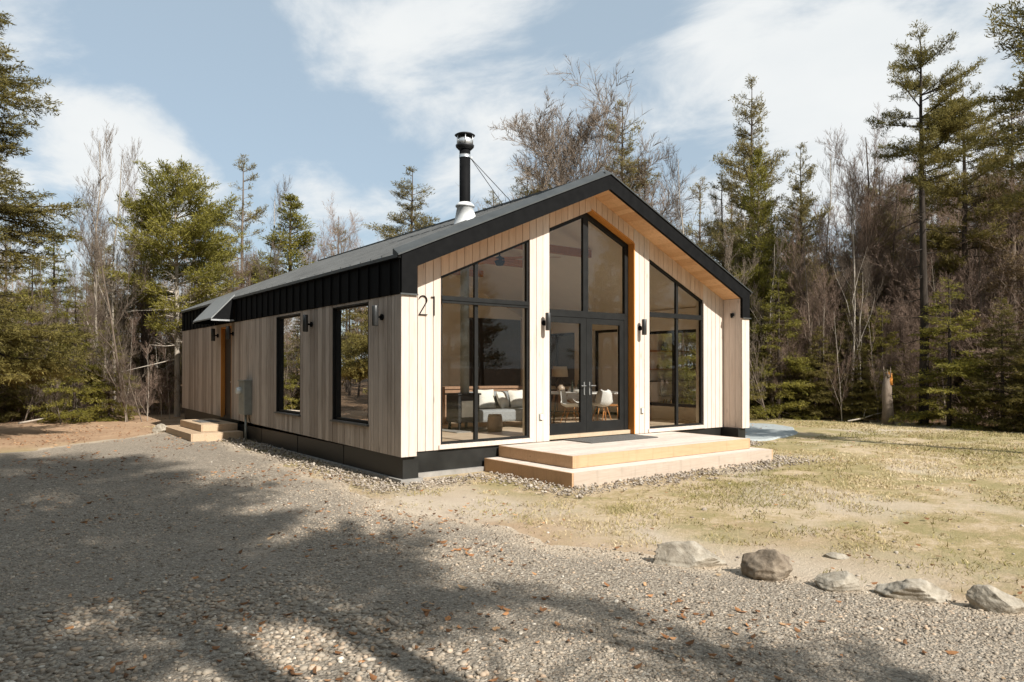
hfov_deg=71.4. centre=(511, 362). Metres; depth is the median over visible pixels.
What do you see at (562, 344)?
window
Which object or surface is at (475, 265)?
window
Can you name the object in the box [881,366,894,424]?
broken trunk
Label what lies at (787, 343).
bare sapling
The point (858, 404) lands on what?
hemlock tree
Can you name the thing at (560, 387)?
ceramic vase
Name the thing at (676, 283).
window
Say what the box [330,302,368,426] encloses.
window
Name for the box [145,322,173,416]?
bare sapling
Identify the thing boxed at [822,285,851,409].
hemlock tree
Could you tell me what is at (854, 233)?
bare tree
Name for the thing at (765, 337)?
bare tree
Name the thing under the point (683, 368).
hemlock tree
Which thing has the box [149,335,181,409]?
hemlock tree
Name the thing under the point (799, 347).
bare tree
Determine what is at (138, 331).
pine tree
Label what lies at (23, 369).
hemlock tree
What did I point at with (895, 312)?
hemlock tree
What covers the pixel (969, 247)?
bare tree
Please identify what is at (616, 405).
wooden chair
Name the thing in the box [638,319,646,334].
wall lamp
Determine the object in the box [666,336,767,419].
hemlock tree
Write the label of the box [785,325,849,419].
hemlock tree
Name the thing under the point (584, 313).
gable window
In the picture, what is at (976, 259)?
bare tree
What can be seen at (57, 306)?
bare tree
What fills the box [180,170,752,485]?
cabin
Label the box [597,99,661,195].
pine tree
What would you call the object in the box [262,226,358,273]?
bare tree
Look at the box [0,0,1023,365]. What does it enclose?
sky
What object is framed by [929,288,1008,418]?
hemlock tree
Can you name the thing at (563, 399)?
shell chair
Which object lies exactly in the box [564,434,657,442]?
doormat
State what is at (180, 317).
bare tree
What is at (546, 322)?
wall lamp
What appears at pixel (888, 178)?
bare tree
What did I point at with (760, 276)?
fir tree
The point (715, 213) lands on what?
pine tree
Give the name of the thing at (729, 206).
pine tree
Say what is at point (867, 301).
bare sapling
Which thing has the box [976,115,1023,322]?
bare tree
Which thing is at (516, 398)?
cushion
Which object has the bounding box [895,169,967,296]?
bare tree
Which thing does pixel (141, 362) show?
bare tree
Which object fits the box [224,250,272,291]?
bare tree
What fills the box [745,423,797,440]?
snow patch
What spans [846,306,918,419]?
hemlock tree
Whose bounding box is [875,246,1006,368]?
bare tree
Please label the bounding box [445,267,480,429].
wood stove
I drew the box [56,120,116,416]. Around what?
bare tree
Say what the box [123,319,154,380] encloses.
bare tree
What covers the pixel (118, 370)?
bare tree
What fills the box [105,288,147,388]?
hemlock tree
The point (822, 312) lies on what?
bare tree
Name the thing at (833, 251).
bare tree
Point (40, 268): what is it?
bare tree
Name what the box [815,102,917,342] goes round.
bare tree
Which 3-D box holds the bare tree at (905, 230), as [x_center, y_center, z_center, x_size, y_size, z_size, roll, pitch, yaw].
[16.816,-3.648,30.770,4.975,11.846,3.587,0,-1,43]
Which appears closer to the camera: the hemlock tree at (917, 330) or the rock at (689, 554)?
the rock at (689, 554)
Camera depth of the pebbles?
9.21 m
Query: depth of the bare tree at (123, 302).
29.56 m
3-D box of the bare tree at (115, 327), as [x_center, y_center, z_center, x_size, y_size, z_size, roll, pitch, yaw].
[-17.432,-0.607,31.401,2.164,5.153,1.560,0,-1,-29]
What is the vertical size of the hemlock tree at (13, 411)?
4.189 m
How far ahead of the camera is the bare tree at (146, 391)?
28.83 m
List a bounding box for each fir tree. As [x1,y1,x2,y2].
[244,193,322,284]
[726,147,807,366]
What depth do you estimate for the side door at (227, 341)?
19.81 m
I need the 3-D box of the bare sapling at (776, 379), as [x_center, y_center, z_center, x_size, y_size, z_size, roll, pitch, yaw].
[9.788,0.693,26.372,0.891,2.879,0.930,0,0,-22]
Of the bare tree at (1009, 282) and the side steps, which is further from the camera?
the bare tree at (1009, 282)
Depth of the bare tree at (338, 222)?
35.40 m
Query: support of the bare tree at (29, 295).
on the ground at (998, 522)
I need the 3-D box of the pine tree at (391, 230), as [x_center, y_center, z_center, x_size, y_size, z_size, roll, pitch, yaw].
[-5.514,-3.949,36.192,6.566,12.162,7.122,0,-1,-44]
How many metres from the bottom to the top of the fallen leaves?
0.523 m
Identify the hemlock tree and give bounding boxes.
[0,11,100,391]
[0,260,83,419]
[0,302,40,422]
[7,228,101,409]
[24,288,119,423]
[65,278,129,390]
[76,320,142,421]
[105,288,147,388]
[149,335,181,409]
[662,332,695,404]
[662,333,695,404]
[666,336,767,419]
[749,274,822,420]
[749,299,795,417]
[753,301,801,414]
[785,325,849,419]
[811,312,844,409]
[821,273,905,418]
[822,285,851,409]
[835,343,881,421]
[842,332,898,414]
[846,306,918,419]
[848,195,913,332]
[854,260,917,411]
[880,342,930,420]
[888,274,1011,430]
[899,278,958,411]
[916,310,968,418]
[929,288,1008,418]
[940,284,1008,419]
[951,294,1023,431]
[990,288,1023,413]
[999,327,1023,426]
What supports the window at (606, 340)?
in the cabin
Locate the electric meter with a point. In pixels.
(243, 390)
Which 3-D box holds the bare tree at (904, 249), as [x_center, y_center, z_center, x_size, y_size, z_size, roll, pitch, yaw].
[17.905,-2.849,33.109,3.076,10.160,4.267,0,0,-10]
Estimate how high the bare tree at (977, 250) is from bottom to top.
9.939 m
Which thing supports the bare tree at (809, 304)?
on the ground at (998, 522)
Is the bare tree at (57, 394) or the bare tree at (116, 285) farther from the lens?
the bare tree at (116, 285)
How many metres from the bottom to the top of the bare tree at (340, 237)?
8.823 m
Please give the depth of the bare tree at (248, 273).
29.08 m
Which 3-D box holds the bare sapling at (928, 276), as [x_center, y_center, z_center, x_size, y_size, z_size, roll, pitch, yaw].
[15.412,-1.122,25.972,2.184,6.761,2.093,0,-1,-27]
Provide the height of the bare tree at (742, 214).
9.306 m
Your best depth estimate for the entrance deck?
12.99 m
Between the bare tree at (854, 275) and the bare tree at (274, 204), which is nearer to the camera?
the bare tree at (854, 275)
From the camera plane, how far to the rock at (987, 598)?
5.62 m
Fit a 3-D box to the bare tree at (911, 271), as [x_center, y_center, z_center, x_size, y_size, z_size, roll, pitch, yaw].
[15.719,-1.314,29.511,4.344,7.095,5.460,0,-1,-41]
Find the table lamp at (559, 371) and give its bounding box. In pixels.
[551,366,567,388]
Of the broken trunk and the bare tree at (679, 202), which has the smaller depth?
the broken trunk
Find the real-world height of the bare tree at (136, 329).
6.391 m
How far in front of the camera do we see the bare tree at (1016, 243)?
27.01 m
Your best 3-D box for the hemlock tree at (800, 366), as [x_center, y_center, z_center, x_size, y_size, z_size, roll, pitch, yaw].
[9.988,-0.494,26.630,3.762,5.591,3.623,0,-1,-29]
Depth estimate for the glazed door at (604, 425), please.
15.54 m
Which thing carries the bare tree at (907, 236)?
on the ground at (998, 522)
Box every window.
[274,313,300,416]
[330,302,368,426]
[441,240,528,444]
[469,318,520,385]
[549,213,627,319]
[551,333,574,385]
[596,329,617,414]
[649,259,701,428]
[650,329,695,407]
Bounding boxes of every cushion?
[478,389,495,407]
[496,391,508,407]
[508,390,522,406]
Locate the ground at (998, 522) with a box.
[0,368,1023,604]
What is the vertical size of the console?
0.920 m
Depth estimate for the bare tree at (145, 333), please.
28.11 m
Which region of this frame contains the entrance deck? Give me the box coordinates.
[484,432,772,488]
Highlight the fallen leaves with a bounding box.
[0,412,1023,681]
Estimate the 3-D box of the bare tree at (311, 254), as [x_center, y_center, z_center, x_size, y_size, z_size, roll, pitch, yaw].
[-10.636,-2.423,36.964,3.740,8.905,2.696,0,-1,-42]
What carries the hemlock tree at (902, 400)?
on the ground at (998, 522)
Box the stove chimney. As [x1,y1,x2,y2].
[454,132,512,223]
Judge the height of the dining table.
0.758 m
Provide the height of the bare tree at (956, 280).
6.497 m
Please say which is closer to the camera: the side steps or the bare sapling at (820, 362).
the side steps
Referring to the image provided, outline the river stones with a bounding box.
[212,437,823,497]
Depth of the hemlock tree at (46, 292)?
24.46 m
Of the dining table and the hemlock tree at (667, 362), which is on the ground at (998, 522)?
the hemlock tree at (667, 362)
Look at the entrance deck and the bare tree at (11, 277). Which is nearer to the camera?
the entrance deck
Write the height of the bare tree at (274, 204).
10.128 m
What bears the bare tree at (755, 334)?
on the ground at (998, 522)
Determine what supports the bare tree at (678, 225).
on the ground at (998, 522)
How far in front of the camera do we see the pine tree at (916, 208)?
34.76 m
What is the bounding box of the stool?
[487,414,502,431]
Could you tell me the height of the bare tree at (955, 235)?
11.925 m
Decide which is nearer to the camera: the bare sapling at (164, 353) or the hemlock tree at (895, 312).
the bare sapling at (164, 353)
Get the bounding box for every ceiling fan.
[478,254,522,265]
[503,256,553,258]
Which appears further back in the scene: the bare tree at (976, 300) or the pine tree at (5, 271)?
the pine tree at (5, 271)
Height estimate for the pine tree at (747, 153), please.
14.920 m
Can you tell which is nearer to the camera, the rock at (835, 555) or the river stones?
the rock at (835, 555)
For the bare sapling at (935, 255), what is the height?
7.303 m
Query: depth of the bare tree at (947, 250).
30.76 m
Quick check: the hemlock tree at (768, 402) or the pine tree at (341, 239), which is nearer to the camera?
the hemlock tree at (768, 402)
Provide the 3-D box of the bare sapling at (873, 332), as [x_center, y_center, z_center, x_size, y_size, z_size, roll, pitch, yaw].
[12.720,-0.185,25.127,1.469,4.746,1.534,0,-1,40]
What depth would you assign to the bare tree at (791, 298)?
28.93 m
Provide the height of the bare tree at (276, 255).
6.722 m
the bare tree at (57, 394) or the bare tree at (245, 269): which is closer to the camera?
the bare tree at (57, 394)
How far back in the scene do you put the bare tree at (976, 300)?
26.05 m
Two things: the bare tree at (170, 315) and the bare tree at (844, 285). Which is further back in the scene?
the bare tree at (170, 315)
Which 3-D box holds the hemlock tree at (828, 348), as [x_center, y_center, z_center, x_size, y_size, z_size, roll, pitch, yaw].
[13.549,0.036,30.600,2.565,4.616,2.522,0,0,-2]
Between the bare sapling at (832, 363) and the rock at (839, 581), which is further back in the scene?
the bare sapling at (832, 363)
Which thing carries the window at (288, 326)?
in the cabin
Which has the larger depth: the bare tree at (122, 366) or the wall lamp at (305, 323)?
the bare tree at (122, 366)
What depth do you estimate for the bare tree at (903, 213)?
30.42 m
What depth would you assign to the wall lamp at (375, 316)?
12.11 m
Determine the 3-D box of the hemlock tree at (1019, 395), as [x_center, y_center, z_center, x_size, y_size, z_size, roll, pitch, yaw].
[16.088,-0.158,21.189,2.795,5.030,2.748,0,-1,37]
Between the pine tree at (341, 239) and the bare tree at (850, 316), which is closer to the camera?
the bare tree at (850, 316)
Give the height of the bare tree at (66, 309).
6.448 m
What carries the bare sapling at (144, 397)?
on the ground at (998, 522)
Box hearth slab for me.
[442,426,487,432]
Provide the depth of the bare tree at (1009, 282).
26.84 m
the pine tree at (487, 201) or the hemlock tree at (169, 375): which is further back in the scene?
the pine tree at (487, 201)
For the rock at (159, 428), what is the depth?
19.64 m
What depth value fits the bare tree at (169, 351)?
34.25 m
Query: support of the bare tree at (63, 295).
on the ground at (998, 522)
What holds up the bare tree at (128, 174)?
on the ground at (998, 522)
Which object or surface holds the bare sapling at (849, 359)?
on the ground at (998, 522)
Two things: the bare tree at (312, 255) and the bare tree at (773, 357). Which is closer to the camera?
the bare tree at (773, 357)
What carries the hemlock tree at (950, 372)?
on the ground at (998, 522)
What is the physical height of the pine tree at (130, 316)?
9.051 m
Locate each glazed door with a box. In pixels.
[549,316,585,434]
[586,318,623,432]
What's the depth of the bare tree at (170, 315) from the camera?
31.42 m
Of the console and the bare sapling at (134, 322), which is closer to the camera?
the console
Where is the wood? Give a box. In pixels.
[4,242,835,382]
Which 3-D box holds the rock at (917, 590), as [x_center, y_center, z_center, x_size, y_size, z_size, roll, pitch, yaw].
[3.378,1.932,5.990,0.600,0.254,0.315,0,0,7]
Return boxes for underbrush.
[0,356,1023,427]
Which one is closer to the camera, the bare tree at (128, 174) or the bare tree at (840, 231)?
the bare tree at (128, 174)
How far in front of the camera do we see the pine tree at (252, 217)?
31.09 m
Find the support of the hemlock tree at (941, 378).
on the ground at (998, 522)
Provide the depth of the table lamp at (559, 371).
20.33 m
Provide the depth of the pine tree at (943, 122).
24.11 m
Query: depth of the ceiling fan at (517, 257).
17.36 m
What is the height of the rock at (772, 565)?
0.427 m
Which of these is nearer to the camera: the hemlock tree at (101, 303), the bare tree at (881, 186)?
the bare tree at (881, 186)
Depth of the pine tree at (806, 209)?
29.81 m
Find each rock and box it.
[152,423,167,432]
[652,541,725,567]
[740,549,792,581]
[814,571,860,591]
[823,552,849,559]
[874,579,951,602]
[965,584,1023,613]
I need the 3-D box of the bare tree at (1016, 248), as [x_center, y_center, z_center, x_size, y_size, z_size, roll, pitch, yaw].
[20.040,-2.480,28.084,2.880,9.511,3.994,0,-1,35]
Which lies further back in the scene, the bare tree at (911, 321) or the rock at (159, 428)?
the bare tree at (911, 321)
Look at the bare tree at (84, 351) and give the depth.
23.13 m
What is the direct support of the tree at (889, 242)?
on the ground at (998, 522)
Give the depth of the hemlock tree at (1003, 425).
22.26 m
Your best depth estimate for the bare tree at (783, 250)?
32.31 m
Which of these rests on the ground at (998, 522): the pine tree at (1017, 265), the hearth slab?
the pine tree at (1017, 265)
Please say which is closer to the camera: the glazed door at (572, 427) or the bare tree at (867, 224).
the glazed door at (572, 427)
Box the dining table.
[551,392,617,422]
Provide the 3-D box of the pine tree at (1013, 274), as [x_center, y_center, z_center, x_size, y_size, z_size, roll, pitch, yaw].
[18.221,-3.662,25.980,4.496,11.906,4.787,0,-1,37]
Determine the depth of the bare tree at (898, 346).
27.10 m
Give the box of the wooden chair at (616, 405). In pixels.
[602,404,617,419]
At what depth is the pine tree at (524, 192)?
37.80 m
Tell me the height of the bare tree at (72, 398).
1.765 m
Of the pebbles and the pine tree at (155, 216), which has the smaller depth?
the pebbles
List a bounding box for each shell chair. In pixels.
[560,389,578,422]
[567,387,578,416]
[592,389,612,420]
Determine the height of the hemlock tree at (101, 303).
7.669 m
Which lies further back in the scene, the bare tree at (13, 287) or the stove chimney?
the bare tree at (13, 287)
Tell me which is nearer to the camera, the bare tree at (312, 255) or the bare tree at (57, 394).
the bare tree at (57, 394)
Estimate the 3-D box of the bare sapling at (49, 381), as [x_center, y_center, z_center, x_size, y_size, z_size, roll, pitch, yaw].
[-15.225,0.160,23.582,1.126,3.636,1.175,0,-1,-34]
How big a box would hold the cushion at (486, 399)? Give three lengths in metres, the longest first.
0.460 x 0.460 x 0.200 m
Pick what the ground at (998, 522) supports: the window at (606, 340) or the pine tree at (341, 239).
the pine tree at (341, 239)
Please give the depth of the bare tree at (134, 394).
23.05 m
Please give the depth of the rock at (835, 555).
7.25 m
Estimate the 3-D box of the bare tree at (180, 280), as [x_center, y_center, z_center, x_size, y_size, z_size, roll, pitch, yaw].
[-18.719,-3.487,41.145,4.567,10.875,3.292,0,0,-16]
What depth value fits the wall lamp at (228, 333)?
18.97 m
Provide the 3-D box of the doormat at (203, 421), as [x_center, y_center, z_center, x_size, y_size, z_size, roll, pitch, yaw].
[-8.318,1.592,19.378,0.500,0.013,0.900,0,-1,-37]
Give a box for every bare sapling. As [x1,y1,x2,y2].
[42,316,68,412]
[105,310,143,421]
[129,343,155,420]
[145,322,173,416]
[157,344,181,418]
[768,343,789,414]
[771,294,803,410]
[811,336,829,408]
[812,269,857,417]
[820,303,860,421]
[834,266,875,373]
[849,328,878,407]
[852,292,898,421]
[901,249,946,369]
[912,247,976,420]
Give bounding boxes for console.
[442,385,522,423]
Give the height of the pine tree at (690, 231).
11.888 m
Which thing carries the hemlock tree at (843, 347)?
on the ground at (998, 522)
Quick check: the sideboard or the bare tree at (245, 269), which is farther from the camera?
the bare tree at (245, 269)
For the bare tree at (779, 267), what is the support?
on the ground at (998, 522)
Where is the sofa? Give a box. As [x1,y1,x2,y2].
[459,391,522,423]
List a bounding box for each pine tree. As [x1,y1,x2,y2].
[0,218,33,325]
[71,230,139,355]
[88,155,250,416]
[101,200,181,405]
[111,234,160,387]
[167,205,232,367]
[215,154,268,292]
[329,224,347,253]
[364,165,440,239]
[483,189,501,208]
[510,167,550,197]
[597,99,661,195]
[633,162,680,356]
[671,177,716,346]
[684,74,816,403]
[699,173,742,267]
[709,176,748,247]
[768,141,851,404]
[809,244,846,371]
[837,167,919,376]
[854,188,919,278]
[865,20,994,423]
[881,180,937,275]
[896,83,1023,418]
[927,170,1010,278]
[951,102,1023,402]
[959,0,1023,391]
[992,185,1023,364]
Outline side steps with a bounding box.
[166,418,242,441]
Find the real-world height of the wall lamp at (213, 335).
0.350 m
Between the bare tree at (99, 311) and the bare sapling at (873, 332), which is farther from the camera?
the bare tree at (99, 311)
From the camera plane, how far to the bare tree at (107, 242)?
26.05 m
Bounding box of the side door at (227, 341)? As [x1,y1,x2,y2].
[225,328,230,415]
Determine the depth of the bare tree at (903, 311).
27.18 m
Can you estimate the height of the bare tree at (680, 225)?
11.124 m
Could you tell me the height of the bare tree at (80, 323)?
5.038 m
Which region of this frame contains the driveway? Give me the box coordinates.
[0,432,1023,681]
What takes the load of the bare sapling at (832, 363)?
on the ground at (998, 522)
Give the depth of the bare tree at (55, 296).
28.77 m
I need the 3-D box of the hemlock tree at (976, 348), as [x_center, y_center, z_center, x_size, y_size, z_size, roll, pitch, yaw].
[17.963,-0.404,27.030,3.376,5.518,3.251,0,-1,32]
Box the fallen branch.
[18,409,70,423]
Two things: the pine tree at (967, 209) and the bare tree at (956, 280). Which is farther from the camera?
the pine tree at (967, 209)
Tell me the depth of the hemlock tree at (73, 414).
22.63 m
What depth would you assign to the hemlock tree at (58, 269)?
27.47 m
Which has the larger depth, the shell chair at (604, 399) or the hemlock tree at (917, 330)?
the hemlock tree at (917, 330)
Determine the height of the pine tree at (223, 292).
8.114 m
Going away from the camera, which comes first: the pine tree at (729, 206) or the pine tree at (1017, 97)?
the pine tree at (1017, 97)
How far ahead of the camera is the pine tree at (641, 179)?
40.86 m
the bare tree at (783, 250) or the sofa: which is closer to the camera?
the sofa
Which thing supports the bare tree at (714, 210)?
on the ground at (998, 522)
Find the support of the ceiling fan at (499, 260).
hanging from the cabin
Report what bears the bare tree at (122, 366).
on the ground at (998, 522)
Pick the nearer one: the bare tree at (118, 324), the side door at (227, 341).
the side door at (227, 341)
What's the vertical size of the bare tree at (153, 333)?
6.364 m
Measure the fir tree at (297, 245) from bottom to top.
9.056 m
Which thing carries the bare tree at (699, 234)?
on the ground at (998, 522)
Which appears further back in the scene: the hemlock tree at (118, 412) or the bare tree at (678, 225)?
the bare tree at (678, 225)
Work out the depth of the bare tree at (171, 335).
29.17 m
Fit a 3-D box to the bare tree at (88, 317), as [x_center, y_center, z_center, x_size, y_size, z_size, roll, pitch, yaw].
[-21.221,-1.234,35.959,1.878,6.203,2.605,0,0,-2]
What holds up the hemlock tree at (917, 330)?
on the ground at (998, 522)
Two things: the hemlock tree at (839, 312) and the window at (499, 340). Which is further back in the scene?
the hemlock tree at (839, 312)
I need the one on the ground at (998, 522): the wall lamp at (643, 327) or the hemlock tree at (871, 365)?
the hemlock tree at (871, 365)
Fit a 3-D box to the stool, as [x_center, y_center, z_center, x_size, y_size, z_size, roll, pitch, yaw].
[-0.369,1.306,15.390,0.340,0.380,0.335,0,-1,-37]
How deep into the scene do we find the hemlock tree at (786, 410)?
28.12 m
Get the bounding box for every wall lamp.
[211,329,218,340]
[226,326,233,338]
[303,315,312,331]
[372,305,383,325]
[542,313,550,330]
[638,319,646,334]
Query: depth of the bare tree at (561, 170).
38.62 m
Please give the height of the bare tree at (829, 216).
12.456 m
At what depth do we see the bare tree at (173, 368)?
25.70 m
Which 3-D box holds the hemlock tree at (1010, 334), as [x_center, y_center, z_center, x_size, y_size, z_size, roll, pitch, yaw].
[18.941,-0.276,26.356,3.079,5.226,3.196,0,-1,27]
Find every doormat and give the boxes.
[192,420,219,422]
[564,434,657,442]
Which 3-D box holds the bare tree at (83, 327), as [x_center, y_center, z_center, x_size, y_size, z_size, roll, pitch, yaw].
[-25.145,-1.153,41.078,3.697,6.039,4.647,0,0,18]
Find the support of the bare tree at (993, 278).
on the ground at (998, 522)
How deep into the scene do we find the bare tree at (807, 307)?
26.99 m
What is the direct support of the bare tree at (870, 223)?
on the ground at (998, 522)
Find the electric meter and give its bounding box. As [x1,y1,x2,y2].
[235,380,253,440]
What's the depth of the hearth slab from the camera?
15.50 m
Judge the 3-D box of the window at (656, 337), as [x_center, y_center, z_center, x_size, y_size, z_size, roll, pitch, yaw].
[4.389,0.157,19.344,0.060,2.060,2.100,0,-1,-37]
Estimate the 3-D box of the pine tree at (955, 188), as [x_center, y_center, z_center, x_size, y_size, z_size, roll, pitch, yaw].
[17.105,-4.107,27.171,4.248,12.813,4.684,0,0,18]
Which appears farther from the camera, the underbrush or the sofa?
the underbrush
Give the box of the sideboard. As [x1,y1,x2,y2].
[551,389,578,411]
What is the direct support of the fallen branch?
on the ground at (998, 522)
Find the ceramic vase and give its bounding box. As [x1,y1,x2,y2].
[557,385,564,391]
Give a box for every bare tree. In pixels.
[0,224,35,322]
[0,274,59,339]
[5,263,48,354]
[21,284,80,420]
[28,249,62,417]
[30,301,70,424]
[34,265,63,325]
[45,271,64,383]
[47,264,77,324]
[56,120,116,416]
[59,255,81,329]
[59,299,102,383]
[61,172,153,421]
[63,140,144,416]
[63,279,104,381]
[64,377,81,414]
[65,282,88,408]
[71,305,108,417]
[75,238,149,405]
[80,274,101,390]
[88,299,133,371]
[92,211,133,402]
[94,311,143,421]
[101,241,135,400]
[105,170,180,410]
[105,330,170,403]
[111,338,132,401]
[115,281,138,389]
[116,271,162,357]
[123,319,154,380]
[130,264,173,408]
[137,381,154,405]
[142,260,196,372]
[147,311,181,400]
[156,240,206,299]
[157,255,192,377]
[165,318,184,410]
[170,279,196,378]
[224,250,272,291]
[228,247,264,288]
[233,255,263,286]
[235,175,291,279]
[244,240,285,284]
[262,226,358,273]
[282,241,328,268]
[315,190,362,257]
[333,222,362,252]
[458,54,726,241]
[655,191,704,399]
[660,140,723,355]
[670,191,715,365]
[686,192,762,287]
[708,184,724,259]
[719,227,768,419]
[727,209,754,272]
[748,230,788,416]
[749,331,783,414]
[750,319,804,404]
[755,212,800,319]
[758,308,842,409]
[767,227,806,374]
[780,199,851,392]
[784,185,858,321]
[786,262,828,343]
[786,268,878,401]
[789,222,851,315]
[797,135,847,321]
[807,155,941,307]
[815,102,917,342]
[827,164,917,360]
[828,164,885,413]
[829,157,936,365]
[832,254,896,414]
[834,160,883,373]
[838,156,957,411]
[838,168,911,353]
[840,260,874,391]
[850,296,946,410]
[857,279,946,386]
[858,153,1023,417]
[863,177,947,332]
[863,271,994,418]
[864,205,918,326]
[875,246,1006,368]
[876,248,970,366]
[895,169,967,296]
[898,251,1023,377]
[901,165,997,325]
[901,225,948,326]
[904,169,993,292]
[911,163,1017,313]
[949,159,1006,414]
[955,205,1023,315]
[956,179,1023,393]
[969,243,1023,389]
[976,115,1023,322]
[985,213,1023,308]
[995,176,1023,323]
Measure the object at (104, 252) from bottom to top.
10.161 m
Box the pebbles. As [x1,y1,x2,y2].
[295,440,1023,613]
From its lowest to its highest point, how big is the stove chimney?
2.103 m
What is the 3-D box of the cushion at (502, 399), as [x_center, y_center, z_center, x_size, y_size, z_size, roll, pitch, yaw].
[-0.223,0.881,17.004,0.200,0.420,0.420,-22,-9,21]
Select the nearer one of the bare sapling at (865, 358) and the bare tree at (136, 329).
the bare sapling at (865, 358)
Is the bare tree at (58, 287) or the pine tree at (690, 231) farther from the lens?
the pine tree at (690, 231)

